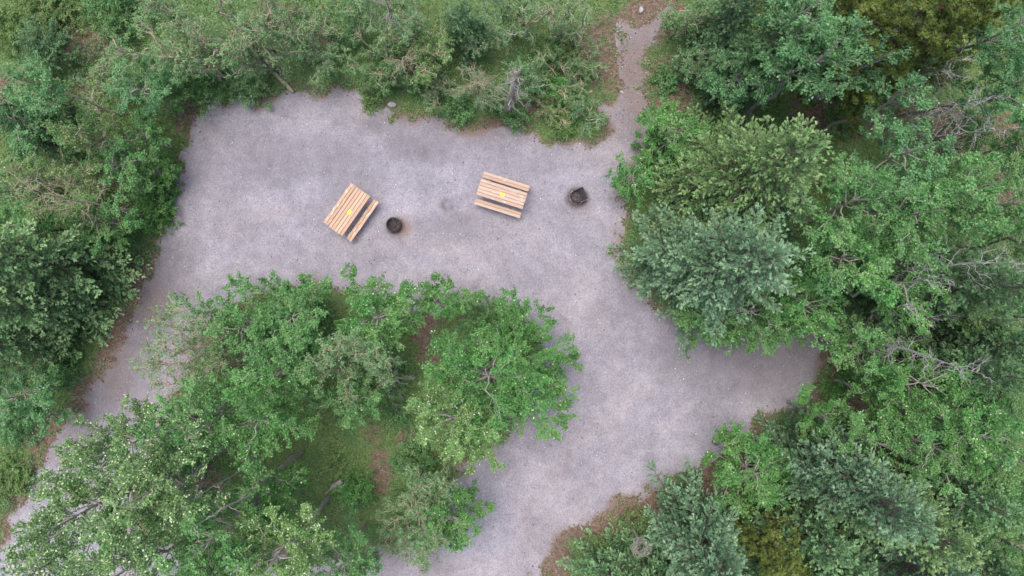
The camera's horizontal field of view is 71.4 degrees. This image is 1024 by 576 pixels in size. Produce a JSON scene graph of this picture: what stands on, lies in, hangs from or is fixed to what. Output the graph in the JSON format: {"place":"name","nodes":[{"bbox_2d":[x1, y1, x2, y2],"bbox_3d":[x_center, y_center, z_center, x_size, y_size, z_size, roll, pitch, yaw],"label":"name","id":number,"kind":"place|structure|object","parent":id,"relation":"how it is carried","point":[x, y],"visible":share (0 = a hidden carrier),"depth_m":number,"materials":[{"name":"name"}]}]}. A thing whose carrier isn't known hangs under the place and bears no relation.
{"place":"outdoors","nodes":[
{"label":"outdoors","id":0,"kind":"place"},
{"bbox_2d":[0,0,1023,575],"bbox_3d":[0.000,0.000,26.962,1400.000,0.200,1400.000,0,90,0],"label":"ground","id":1,"kind":"structure","parent":0,"point":[424,340],"depth_m":26.97,"materials":[{"name":"green plant"}]},
{"bbox_2d":[0,363,62,426],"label":"poplar tree","id":2,"kind":"object","parent":1,"relation":"on","point":[46,395],"visible":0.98,"depth_m":24.66,"materials":[{"name":"green plant"}]},
{"bbox_2d":[0,81,74,165],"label":"poplar tree","id":3,"kind":"object","parent":1,"relation":"on","point":[20,141],"visible":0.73,"depth_m":23.94,"materials":[{"name":"green plant"}]},
{"bbox_2d":[0,304,96,384],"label":"spruce tree","id":4,"kind":"object","parent":1,"relation":"on","point":[10,349],"visible":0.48,"depth_m":25.06,"materials":[{"name":"green plant"}]},
{"bbox_2d":[0,78,100,171],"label":"spruce tree","id":5,"kind":"object","parent":1,"relation":"on","point":[55,153],"visible":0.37,"depth_m":25.01,"materials":[{"name":"green plant"}]},
{"bbox_2d":[11,12,95,84],"bbox_3d":[-16.925,-8.761,26.112,2.807,1.798,2.823,0,90,0],"label":"leafy bush","id":6,"kind":"object","parent":1,"relation":"on","point":[40,46],"visible":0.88,"depth_m":26.06,"materials":[{"name":"green plant"}]},
{"bbox_2d":[18,0,88,52],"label":"leafy bush","id":7,"kind":"object","parent":1,"relation":"on","point":[31,5],"visible":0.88,"depth_m":26.50,"materials":[{"name":"green plant"}]},
{"bbox_2d":[0,152,112,225],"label":"willow tree","id":8,"kind":"object","parent":1,"relation":"on","point":[74,210],"visible":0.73,"depth_m":23.71,"materials":[{"name":"green plant"}]},
{"bbox_2d":[0,226,131,359],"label":"spruce tree","id":9,"kind":"object","parent":1,"relation":"on","point":[67,311],"visible":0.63,"depth_m":24.29,"materials":[{"name":"green plant"}]},
{"bbox_2d":[0,50,144,121],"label":"poplar tree","id":10,"kind":"object","parent":1,"relation":"on","point":[44,82],"visible":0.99,"depth_m":21.20,"materials":[{"name":"green plant"}]},
{"bbox_2d":[0,503,149,575],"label":"poplar tree","id":11,"kind":"object","parent":1,"relation":"on","point":[50,562],"visible":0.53,"depth_m":20.45,"materials":[{"name":"green plant"}]},
{"bbox_2d":[0,209,151,314],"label":"spruce tree","id":12,"kind":"object","parent":1,"relation":"on","point":[18,256],"visible":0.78,"depth_m":23.79,"materials":[{"name":"green plant"}]},
{"bbox_2d":[0,435,172,575],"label":"poplar tree","id":13,"kind":"object","parent":1,"relation":"on","point":[72,487],"visible":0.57,"depth_m":20.69,"materials":[{"name":"green plant"}]},
{"bbox_2d":[40,79,145,163],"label":"willow tree","id":14,"kind":"object","parent":1,"relation":"on","point":[80,133],"visible":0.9,"depth_m":23.78,"materials":[{"name":"green plant"}]},
{"bbox_2d":[58,192,144,255],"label":"poplar tree","id":15,"kind":"object","parent":1,"relation":"on","point":[107,212],"visible":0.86,"depth_m":24.16,"materials":[{"name":"green plant"}]},
{"bbox_2d":[73,0,153,57],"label":"leafy bush","id":16,"kind":"object","parent":1,"relation":"on","point":[112,22],"visible":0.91,"depth_m":26.36,"materials":[{"name":"green plant"}]},
{"bbox_2d":[90,131,155,202],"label":"poplar tree","id":17,"kind":"object","parent":1,"relation":"on","point":[109,154],"visible":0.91,"depth_m":24.60,"materials":[{"name":"green plant"}]},
{"bbox_2d":[50,392,197,498],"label":"poplar tree","id":18,"kind":"object","parent":1,"relation":"on","point":[121,432],"visible":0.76,"depth_m":21.99,"materials":[{"name":"green plant"}]},
{"bbox_2d":[52,491,227,575],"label":"poplar tree","id":19,"kind":"object","parent":1,"relation":"on","point":[106,554],"visible":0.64,"depth_m":19.53,"materials":[{"name":"green plant"}]},
{"bbox_2d":[100,52,181,117],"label":"poplar tree","id":20,"kind":"object","parent":1,"relation":"on","point":[154,94],"visible":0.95,"depth_m":24.40,"materials":[{"name":"green plant"}]},
{"bbox_2d":[64,409,238,555],"bbox_3d":[-10.032,5.764,22.622,3.437,8.759,3.854,-23,90,0],"label":"poplar tree","id":21,"kind":"object","parent":1,"relation":"on","point":[163,504],"visible":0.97,"depth_m":20.50,"materials":[{"name":"green plant"}]},
{"bbox_2d":[101,0,237,85],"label":"willow tree","id":22,"kind":"object","parent":1,"relation":"on","point":[177,15],"visible":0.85,"depth_m":23.63,"materials":[{"name":"green plant"}]},
{"bbox_2d":[149,51,216,124],"bbox_3d":[-12.152,-7.399,25.898,2.698,2.224,2.509,0,90,0],"label":"leafy bush","id":23,"kind":"object","parent":1,"relation":"on","point":[178,100],"visible":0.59,"depth_m":25.99,"materials":[{"name":"green plant"}]},
{"bbox_2d":[128,365,246,461],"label":"poplar tree","id":24,"kind":"object","parent":1,"relation":"on","point":[210,404],"visible":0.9,"depth_m":21.57,"materials":[{"name":"green plant"}]},
{"bbox_2d":[127,291,268,395],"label":"willow tree","id":25,"kind":"object","parent":1,"relation":"on","point":[214,363],"visible":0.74,"depth_m":23.59,"materials":[{"name":"green plant"}]},
{"bbox_2d":[157,456,287,575],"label":"poplar tree","id":26,"kind":"object","parent":1,"relation":"on","point":[234,548],"visible":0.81,"depth_m":20.69,"materials":[{"name":"green plant"}]},
{"bbox_2d":[167,289,283,372],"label":"poplar tree","id":27,"kind":"object","parent":1,"relation":"on","point":[255,333],"visible":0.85,"depth_m":23.92,"materials":[{"name":"green plant"}]},
{"bbox_2d":[181,0,315,82],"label":"willow tree","id":28,"kind":"object","parent":1,"relation":"on","point":[255,50],"visible":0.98,"depth_m":23.89,"materials":[{"name":"green plant"}]},
{"bbox_2d":[206,366,322,472],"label":"poplar tree","id":29,"kind":"object","parent":1,"relation":"on","point":[261,413],"visible":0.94,"depth_m":21.77,"materials":[{"name":"green plant"}]},
{"bbox_2d":[224,463,311,536],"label":"poplar tree","id":30,"kind":"object","parent":1,"relation":"on","point":[277,489],"visible":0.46,"depth_m":23.41,"materials":[{"name":"green plant"}]},
{"bbox_2d":[221,269,335,361],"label":"poplar tree","id":31,"kind":"object","parent":1,"relation":"on","point":[306,295],"visible":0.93,"depth_m":23.87,"materials":[{"name":"green plant"}]},
{"bbox_2d":[230,337,328,420],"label":"poplar tree","id":32,"kind":"object","parent":1,"relation":"on","point":[293,370],"visible":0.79,"depth_m":22.20,"materials":[{"name":"green plant"}]},
{"bbox_2d":[230,496,338,575],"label":"poplar tree","id":33,"kind":"object","parent":1,"relation":"on","point":[297,559],"visible":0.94,"depth_m":21.23,"materials":[{"name":"green plant"}]},
{"bbox_2d":[287,33,344,88],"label":"willow tree","id":34,"kind":"object","parent":1,"relation":"on","point":[326,66],"visible":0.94,"depth_m":25.49,"materials":[{"name":"green plant"}]},
{"bbox_2d":[304,509,383,575],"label":"poplar tree","id":35,"kind":"object","parent":1,"relation":"on","point":[357,557],"visible":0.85,"depth_m":22.95,"materials":[{"name":"green plant"}]},
{"bbox_2d":[302,323,406,406],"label":"willow tree","id":36,"kind":"object","parent":1,"relation":"on","point":[366,357],"visible":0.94,"depth_m":22.83,"materials":[{"name":"green plant"}]},
{"bbox_2d":[317,366,393,429],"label":"poplar tree","id":37,"kind":"object","parent":1,"relation":"on","point":[351,410],"visible":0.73,"depth_m":23.79,"materials":[{"name":"green plant"}]},
{"bbox_2d":[338,16,410,95],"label":"willow tree","id":38,"kind":"object","parent":1,"relation":"on","point":[371,75],"visible":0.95,"depth_m":25.19,"materials":[{"name":"green plant"}]},
{"bbox_2d":[333,262,426,359],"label":"poplar tree","id":39,"kind":"object","parent":1,"relation":"on","point":[368,304],"visible":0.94,"depth_m":23.56,"materials":[{"name":"green plant"}]},
{"bbox_2d":[355,0,431,52],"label":"willow tree","id":40,"kind":"object","parent":1,"relation":"on","point":[396,19],"visible":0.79,"depth_m":24.48,"materials":[{"name":"green plant"}]},
{"bbox_2d":[359,473,449,575],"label":"willow tree","id":41,"kind":"object","parent":1,"relation":"on","point":[406,536],"visible":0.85,"depth_m":24.80,"materials":[{"name":"green plant"}]},
{"bbox_2d":[0,7,833,575],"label":"gravel","id":42,"kind":"structure","parent":1,"relation":"on","point":[334,157],"depth_m":27.00,"materials":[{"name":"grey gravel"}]},
{"bbox_2d":[324,183,378,241],"bbox_3d":[-5.991,-2.821,26.647,1.270,0.783,1.796,35,90,0],"label":"picnic table","id":43,"kind":"object","parent":42,"relation":"on","point":[356,201],"visible":1,"depth_m":26.26,"materials":[{"name":"beige wood"}]},
{"bbox_2d":[474,172,529,217],"bbox_3d":[-0.375,-3.468,26.647,1.798,0.783,1.270,17,90,0],"label":"picnic table","id":44,"kind":"object","parent":42,"relation":"on","point":[514,201],"visible":1,"depth_m":26.26,"materials":[{"name":"beige wood"}]},
{"bbox_2d":[377,5,456,85],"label":"willow tree","id":45,"kind":"object","parent":1,"relation":"on","point":[432,54],"visible":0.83,"depth_m":24.93,"materials":[{"name":"green plant"}]},
{"bbox_2d":[389,457,462,529],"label":"willow tree","id":46,"kind":"object","parent":1,"relation":"on","point":[443,491],"visible":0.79,"depth_m":24.75,"materials":[{"name":"green plant"}]},
{"bbox_2d":[412,270,484,320],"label":"poplar tree","id":47,"kind":"object","parent":1,"relation":"on","point":[431,292],"visible":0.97,"depth_m":24.70,"materials":[{"name":"green plant"}]},
{"bbox_2d":[403,370,507,477],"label":"poplar tree","id":48,"kind":"object","parent":1,"relation":"on","point":[434,430],"visible":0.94,"depth_m":23.07,"materials":[{"name":"green plant"}]},
{"bbox_2d":[426,478,495,553],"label":"poplar tree","id":49,"kind":"object","parent":1,"relation":"on","point":[456,526],"visible":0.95,"depth_m":24.70,"materials":[{"name":"green plant"}]},
{"bbox_2d":[436,0,497,74],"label":"spruce tree","id":50,"kind":"object","parent":1,"relation":"on","point":[465,30],"visible":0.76,"depth_m":25.04,"materials":[{"name":"green plant"}]},
{"bbox_2d":[418,285,583,442],"bbox_3d":[-0.258,2.532,24.413,5.567,5.185,5.350,0,90,0],"label":"poplar tree","id":51,"kind":"object","parent":1,"relation":"on","point":[505,350],"visible":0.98,"depth_m":23.51,"materials":[{"name":"green plant"}]},
{"bbox_2d":[491,0,541,45],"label":"willow tree","id":52,"kind":"object","parent":1,"relation":"on","point":[524,11],"visible":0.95,"depth_m":25.42,"materials":[{"name":"green plant"}]},
{"bbox_2d":[525,44,595,108],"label":"willow tree","id":53,"kind":"object","parent":1,"relation":"on","point":[558,63],"visible":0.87,"depth_m":26.09,"materials":[{"name":"green plant"}]},
{"bbox_2d":[528,0,594,43],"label":"willow tree","id":54,"kind":"object","parent":1,"relation":"on","point":[556,30],"visible":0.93,"depth_m":24.82,"materials":[{"name":"green plant"}]},
{"bbox_2d":[556,520,652,575],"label":"spruce tree","id":55,"kind":"object","parent":1,"relation":"on","point":[595,567],"visible":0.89,"depth_m":26.10,"materials":[{"name":"green plant"}]},
{"bbox_2d":[604,150,655,208],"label":"poplar tree","id":56,"kind":"object","parent":1,"relation":"on","point":[638,184],"visible":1,"depth_m":25.31,"materials":[{"name":"green plant"}]},
{"bbox_2d":[607,201,708,309],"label":"spruce tree","id":57,"kind":"object","parent":1,"relation":"on","point":[662,231],"visible":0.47,"depth_m":25.18,"materials":[{"name":"green plant"}]},
{"bbox_2d":[633,94,712,173],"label":"poplar tree","id":58,"kind":"object","parent":1,"relation":"on","point":[658,120],"visible":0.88,"depth_m":24.79,"materials":[{"name":"green plant"}]},
{"bbox_2d":[625,459,751,575],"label":"spruce tree","id":59,"kind":"object","parent":1,"relation":"on","point":[708,551],"visible":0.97,"depth_m":23.86,"materials":[{"name":"green plant"}]},
{"bbox_2d":[611,191,816,362],"bbox_3d":[7.050,-0.650,22.062,5.476,9.932,6.077,-37,90,0],"label":"spruce tree","id":60,"kind":"object","parent":1,"relation":"on","point":[748,261],"visible":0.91,"depth_m":21.10,"materials":[{"name":"green plant"}]},
{"bbox_2d":[673,0,765,73],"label":"spruce tree","id":61,"kind":"object","parent":1,"relation":"on","point":[734,15],"visible":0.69,"depth_m":24.00,"materials":[{"name":"green plant"}]},
{"bbox_2d":[698,37,771,110],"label":"poplar tree","id":62,"kind":"object","parent":1,"relation":"on","point":[713,79],"visible":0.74,"depth_m":23.25,"materials":[{"name":"green plant"}]},
{"bbox_2d":[644,97,834,241],"bbox_3d":[7.466,-3.543,22.002,5.508,10.195,6.244,0,90,0],"label":"spruce tree","id":63,"kind":"object","parent":1,"relation":"on","point":[774,165],"visible":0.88,"depth_m":21.34,"materials":[{"name":"green plant"}]},
{"bbox_2d":[671,272,810,356],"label":"poplar tree","id":64,"kind":"object","parent":1,"relation":"on","point":[774,334],"visible":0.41,"depth_m":23.84,"materials":[{"name":"green plant"}]},
{"bbox_2d":[683,1,809,132],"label":"spruce tree","id":65,"kind":"object","parent":1,"relation":"on","point":[730,61],"visible":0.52,"depth_m":22.82,"materials":[{"name":"green plant"}]},
{"bbox_2d":[700,419,796,517],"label":"poplar tree","id":66,"kind":"object","parent":1,"relation":"on","point":[735,478],"visible":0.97,"depth_m":24.39,"materials":[{"name":"green plant"}]},
{"bbox_2d":[725,499,807,575],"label":"pine tree","id":67,"kind":"object","parent":1,"relation":"on","point":[776,555],"visible":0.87,"depth_m":23.73,"materials":[{"name":"plant"}]},
{"bbox_2d":[725,482,859,575],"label":"spruce tree","id":68,"kind":"object","parent":1,"relation":"on","point":[807,526],"visible":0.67,"depth_m":23.37,"materials":[{"name":"green plant"}]},
{"bbox_2d":[747,259,853,351],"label":"poplar tree","id":69,"kind":"object","parent":1,"relation":"on","point":[815,320],"visible":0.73,"depth_m":22.50,"materials":[{"name":"green plant"}]},
{"bbox_2d":[741,0,861,93],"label":"poplar tree","id":70,"kind":"object","parent":1,"relation":"on","point":[817,31],"visible":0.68,"depth_m":20.09,"materials":[{"name":"green plant"}]},
{"bbox_2d":[741,9,875,116],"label":"poplar tree","id":71,"kind":"object","parent":1,"relation":"on","point":[830,56],"visible":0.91,"depth_m":20.68,"materials":[{"name":"green plant"}]},
{"bbox_2d":[786,380,856,445],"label":"poplar tree","id":72,"kind":"object","parent":1,"relation":"on","point":[828,413],"visible":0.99,"depth_m":23.91,"materials":[{"name":"green plant"}]},
{"bbox_2d":[785,217,894,304],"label":"poplar tree","id":73,"kind":"object","parent":1,"relation":"on","point":[837,275],"visible":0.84,"depth_m":21.28,"materials":[{"name":"green plant"}]},
{"bbox_2d":[744,397,940,549],"bbox_3d":[10.518,6.195,22.392,3.974,9.273,4.299,42,90,0],"label":"spruce tree","id":74,"kind":"object","parent":1,"relation":"on","point":[881,492],"visible":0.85,"depth_m":21.49,"materials":[{"name":"green plant"}]},
{"bbox_2d":[769,150,917,256],"bbox_3d":[9.675,-2.496,23.197,3.485,7.630,3.173,0,90,0],"label":"poplar tree","id":75,"kind":"object","parent":1,"relation":"on","point":[851,187],"visible":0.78,"depth_m":20.51,"materials":[{"name":"green plant"}]},
{"bbox_2d":[747,416,946,555],"bbox_3d":[11.562,6.569,23.248,4.136,7.586,4.489,-36,90,0],"label":"spruce tree","id":76,"kind":"object","parent":1,"relation":"on","point":[861,526],"visible":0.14,"depth_m":22.15,"materials":[{"name":"green plant"}]},
{"bbox_2d":[787,34,912,117],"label":"poplar tree","id":77,"kind":"object","parent":1,"relation":"on","point":[860,78],"visible":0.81,"depth_m":21.26,"materials":[{"name":"green plant"}]},
{"bbox_2d":[813,298,912,387],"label":"poplar tree","id":78,"kind":"object","parent":1,"relation":"on","point":[843,347],"visible":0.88,"depth_m":22.98,"materials":[{"name":"green plant"}]},
{"bbox_2d":[813,408,928,474],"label":"poplar tree","id":79,"kind":"object","parent":1,"relation":"on","point":[861,421],"visible":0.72,"depth_m":22.21,"materials":[{"name":"green plant"}]},
{"bbox_2d":[828,359,915,438],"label":"poplar tree","id":80,"kind":"object","parent":1,"relation":"on","point":[893,398],"visible":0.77,"depth_m":22.62,"materials":[{"name":"green plant"}]},
{"bbox_2d":[812,69,940,137],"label":"poplar tree","id":81,"kind":"object","parent":1,"relation":"on","point":[902,99],"visible":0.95,"depth_m":21.17,"materials":[{"name":"green plant"}]},
{"bbox_2d":[785,0,973,136],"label":"pine tree","id":82,"kind":"object","parent":1,"relation":"on","point":[926,8],"visible":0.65,"depth_m":20.65,"materials":[{"name":"green plant"}]},
{"bbox_2d":[816,116,956,205],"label":"poplar tree","id":83,"kind":"object","parent":1,"relation":"on","point":[903,138],"visible":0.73,"depth_m":20.95,"materials":[{"name":"green plant"}]},
{"bbox_2d":[816,232,956,334],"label":"poplar tree","id":84,"kind":"object","parent":1,"relation":"on","point":[886,294],"visible":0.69,"depth_m":21.19,"materials":[{"name":"green plant"}]},
{"bbox_2d":[794,425,991,575],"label":"spruce tree","id":85,"kind":"object","parent":1,"relation":"on","point":[927,551],"visible":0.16,"depth_m":20.83,"materials":[{"name":"green plant"}]},
{"bbox_2d":[832,146,964,277],"bbox_3d":[11.541,-2.016,23.026,3.078,7.976,3.607,-17,90,0],"label":"poplar tree","id":86,"kind":"object","parent":1,"relation":"on","point":[904,226],"visible":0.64,"depth_m":20.70,"materials":[{"name":"green plant"}]},
{"bbox_2d":[833,477,982,575],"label":"spruce tree","id":87,"kind":"object","parent":1,"relation":"on","point":[890,556],"visible":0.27,"depth_m":23.08,"materials":[{"name":"green plant"}]},
{"bbox_2d":[847,336,976,424],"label":"poplar tree","id":88,"kind":"object","parent":1,"relation":"on","point":[901,380],"visible":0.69,"depth_m":21.80,"materials":[{"name":"green plant"}]},
{"bbox_2d":[848,405,984,498],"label":"poplar tree","id":89,"kind":"object","parent":1,"relation":"on","point":[931,464],"visible":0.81,"depth_m":21.34,"materials":[{"name":"green plant"}]},
{"bbox_2d":[831,245,1023,334],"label":"spruce tree","id":90,"kind":"object","parent":1,"relation":"on","point":[963,290],"visible":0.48,"depth_m":21.64,"materials":[{"name":"bright green leaves"},{"name":"grey bark"}]},
{"bbox_2d":[842,0,1023,105],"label":"pine tree","id":91,"kind":"object","parent":1,"relation":"on","point":[983,9],"visible":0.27,"depth_m":20.96,"materials":[{"name":"green plant"}]},
{"bbox_2d":[844,313,1023,416],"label":"spruce tree","id":92,"kind":"object","parent":1,"relation":"on","point":[988,366],"visible":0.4,"depth_m":22.09,"materials":[{"name":"green plant"}]},
{"bbox_2d":[865,149,1006,233],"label":"poplar tree","id":93,"kind":"object","parent":1,"relation":"on","point":[967,185],"visible":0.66,"depth_m":20.79,"materials":[{"name":"green plant"}]},
{"bbox_2d":[857,412,1023,536],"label":"spruce tree","id":94,"kind":"object","parent":1,"relation":"on","point":[992,515],"visible":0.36,"depth_m":21.73,"materials":[{"name":"green plant"}]},
{"bbox_2d":[870,190,1015,250],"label":"poplar tree","id":95,"kind":"object","parent":1,"relation":"on","point":[979,227],"visible":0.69,"depth_m":20.66,"materials":[{"name":"green plant"}]},
{"bbox_2d":[867,482,1022,575],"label":"spruce tree","id":96,"kind":"object","parent":1,"relation":"on","point":[1004,564],"visible":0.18,"depth_m":22.64,"materials":[{"name":"green plant"}]},
{"bbox_2d":[869,298,1023,392],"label":"spruce tree","id":97,"kind":"object","parent":1,"relation":"on","point":[1016,344],"visible":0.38,"depth_m":22.74,"materials":[{"name":"green plant"}]},
{"bbox_2d":[880,372,1023,482],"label":"poplar tree","id":98,"kind":"object","parent":1,"relation":"on","point":[980,448],"visible":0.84,"depth_m":21.12,"materials":[{"name":"green plant"}]},
{"bbox_2d":[896,1,1023,87],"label":"poplar tree","id":99,"kind":"object","parent":1,"relation":"on","point":[1007,40],"visible":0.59,"depth_m":21.26,"materials":[{"name":"green plant"}]},
{"bbox_2d":[911,405,1023,502],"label":"poplar tree","id":100,"kind":"object","parent":1,"relation":"on","point":[1008,477],"visible":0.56,"depth_m":21.37,"materials":[{"name":"green plant"}]},
{"bbox_2d":[913,52,1023,133],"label":"poplar tree","id":101,"kind":"object","parent":1,"relation":"on","point":[1013,100],"visible":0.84,"depth_m":22.27,"materials":[{"name":"green plant"}]},
{"bbox_2d":[938,113,1023,174],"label":"poplar tree","id":102,"kind":"object","parent":1,"relation":"on","point":[1016,139],"visible":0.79,"depth_m":22.70,"materials":[{"name":"green plant"}]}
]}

